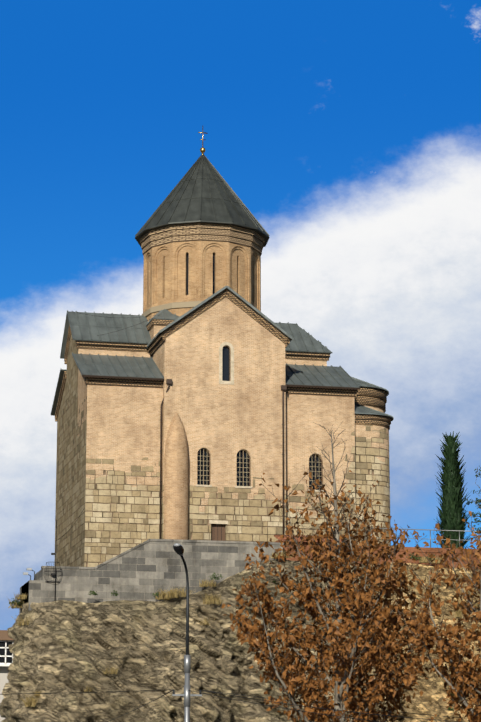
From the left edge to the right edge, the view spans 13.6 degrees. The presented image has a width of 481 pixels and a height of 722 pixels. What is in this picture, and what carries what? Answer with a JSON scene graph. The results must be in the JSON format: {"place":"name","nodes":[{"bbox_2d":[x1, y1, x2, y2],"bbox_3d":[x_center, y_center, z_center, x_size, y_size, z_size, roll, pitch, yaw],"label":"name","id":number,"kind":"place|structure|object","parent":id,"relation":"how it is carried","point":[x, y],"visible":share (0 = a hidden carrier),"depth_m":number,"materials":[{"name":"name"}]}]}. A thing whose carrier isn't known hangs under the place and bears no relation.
{"place":"outdoors","nodes":[
{"label":"outdoors","id":0,"kind":"place"},
{"bbox_2d":[0,630,13,721],"bbox_3d":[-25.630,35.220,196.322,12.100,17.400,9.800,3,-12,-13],"label":"house","id":1,"kind":"structure","parent":0,"point":[6,654],"depth_m":194.03,"materials":[{"name":"white paint"}]},
{"bbox_2d":[0,559,480,721],"bbox_3d":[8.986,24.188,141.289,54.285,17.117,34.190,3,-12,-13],"label":"cliff rock","id":2,"kind":"object","parent":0,"point":[61,650],"visible":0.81,"depth_m":122.92,"materials":[{"name":"beige stone"}]},
{"bbox_2d":[44,520,61,600],"bbox_3d":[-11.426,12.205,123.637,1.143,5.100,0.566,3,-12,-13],"label":"iron cage and mast","id":3,"kind":"object","parent":2,"relation":"on","point":[55,575],"visible":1,"depth_m":123.55,"materials":[{"name":"black metal"}]},
{"bbox_2d":[19,539,283,613],"bbox_3d":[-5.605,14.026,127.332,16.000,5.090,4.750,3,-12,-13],"label":"stone retaining wall","id":4,"kind":"structure","parent":2,"relation":"on","point":[145,570],"depth_m":125.11,"materials":[{"name":"grey stone"}]},
{"bbox_2d":[23,568,34,579],"bbox_3d":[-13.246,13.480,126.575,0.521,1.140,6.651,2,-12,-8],"label":"floodlights","id":5,"kind":"object","parent":4,"relation":"on","point":[28,569],"visible":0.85,"depth_m":123.64,"materials":[{"name":"grey paint"}]},
{"bbox_2d":[54,289,390,566],"bbox_3d":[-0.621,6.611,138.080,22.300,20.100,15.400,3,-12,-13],"label":"church walls","id":6,"kind":"structure","parent":2,"relation":"on","point":[222,358],"depth_m":131.52,"materials":[{"name":"beige stone"}]},
{"bbox_2d":[56,311,158,540],"bbox_3d":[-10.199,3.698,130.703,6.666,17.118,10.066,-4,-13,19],"label":"service cables","id":7,"kind":"object","parent":6,"relation":"attached to","point":[103,334],"visible":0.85,"depth_m":135.71,"materials":[{"name":"black plastic"}]},
{"bbox_2d":[51,286,393,420],"bbox_3d":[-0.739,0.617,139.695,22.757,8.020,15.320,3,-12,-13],"label":"church roofs","id":8,"kind":"structure","parent":6,"relation":"on","point":[87,327],"depth_m":135.69,"materials":[{"name":"grey metal"}]},
{"bbox_2d":[140,223,264,321],"bbox_3d":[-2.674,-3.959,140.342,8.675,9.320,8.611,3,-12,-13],"label":"church drum","id":9,"kind":"object","parent":8,"relation":"on","point":[187,267],"visible":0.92,"depth_m":137.36,"materials":[{"name":"beige stone"}]},
{"bbox_2d":[135,155,269,246],"bbox_3d":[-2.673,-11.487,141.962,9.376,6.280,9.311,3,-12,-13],"label":"conical roof","id":10,"kind":"structure","parent":9,"relation":"on","point":[202,191],"depth_m":139.02,"materials":[{"name":"grey metal"}]},
{"bbox_2d":[198,126,207,154],"bbox_3d":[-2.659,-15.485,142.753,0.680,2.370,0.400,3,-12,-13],"label":"cross","id":11,"kind":"object","parent":10,"relation":"on","point":[202,150],"visible":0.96,"depth_m":142.70,"materials":[{"name":"metal"}]},
{"bbox_2d":[159,379,286,538],"bbox_3d":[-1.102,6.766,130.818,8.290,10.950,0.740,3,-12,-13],"label":"drainpipes","id":12,"kind":"object","parent":6,"relation":"attached to","point":[169,382],"visible":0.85,"depth_m":130.81,"materials":[{"name":"brown metal"}]},
{"bbox_2d":[8,550,479,721],"bbox_3d":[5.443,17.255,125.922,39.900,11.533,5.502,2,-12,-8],"label":"grass tufts","id":13,"kind":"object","parent":2,"relation":"on","point":[163,595],"depth_m":124.23,"materials":[{"name":"plant"}]},
{"bbox_2d":[274,534,480,568],"bbox_3d":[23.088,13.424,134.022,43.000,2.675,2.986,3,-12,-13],"label":"low wall","id":14,"kind":"structure","parent":2,"relation":"on","point":[433,551],"depth_m":130.10,"materials":[{"name":"brick"}]},
{"bbox_2d":[371,528,480,547],"bbox_3d":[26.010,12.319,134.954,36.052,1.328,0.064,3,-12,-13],"label":"terrace railing","id":15,"kind":"object","parent":14,"relation":"on","point":[430,533],"visible":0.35,"depth_m":131.88,"materials":[{"name":"grey metal"}]},
{"bbox_2d":[0,0,480,629],"label":"sky","id":16,"kind":"structure","parent":0,"point":[349,130],"materials":[{"name":"blue"}]},
{"bbox_3d":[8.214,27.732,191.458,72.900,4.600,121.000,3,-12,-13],"label":"plateau ground","id":17,"kind":"structure","parent":0,"visible":0},
{"bbox_2d":[435,431,471,548],"bbox_3d":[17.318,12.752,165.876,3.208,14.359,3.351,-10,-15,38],"label":"cypress tree","id":18,"kind":"object","parent":17,"relation":"on","point":[451,504],"visible":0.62,"depth_m":165.66,"materials":[{"name":"green plant"}]},
{"bbox_2d":[466,466,480,548],"bbox_3d":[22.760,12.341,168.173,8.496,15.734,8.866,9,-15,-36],"label":"tree","id":19,"kind":"object","parent":17,"relation":"on","point":[478,501],"visible":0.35,"depth_m":167.73,"materials":[{"name":"green plant"}]},
{"label":"ground","id":20,"kind":"structure","parent":0,"visible":0},
{"bbox_2d":[172,543,201,721],"bbox_3d":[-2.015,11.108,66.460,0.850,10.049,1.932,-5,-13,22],"label":"street lamp","id":21,"kind":"object","parent":20,"relation":"on","point":[178,548],"visible":0.98,"depth_m":67.15,"materials":[{"name":"silver metal"}]},
{"bbox_2d":[0,689,467,721],"bbox_3d":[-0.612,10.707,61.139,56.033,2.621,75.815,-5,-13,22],"label":"overhead wires","id":22,"kind":"object","parent":21,"relation":"attached to","point":[262,704],"visible":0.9,"depth_m":63.98,"materials":[{"name":"black"}]},
{"bbox_2d":[221,421,442,721],"bbox_3d":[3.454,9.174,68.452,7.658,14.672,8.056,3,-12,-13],"label":"tree","id":23,"kind":"object","parent":20,"relation":"on","point":[345,672],"visible":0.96,"depth_m":68.04,"materials":[{"name":"brown plant"}]},
{"bbox_2d":[389,467,480,721],"bbox_3d":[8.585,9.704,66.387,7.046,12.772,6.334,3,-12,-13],"label":"tree","id":24,"kind":"object","parent":20,"relation":"on","point":[465,674],"visible":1,"depth_m":66.28,"materials":[{"name":"brown plant"}]}
]}

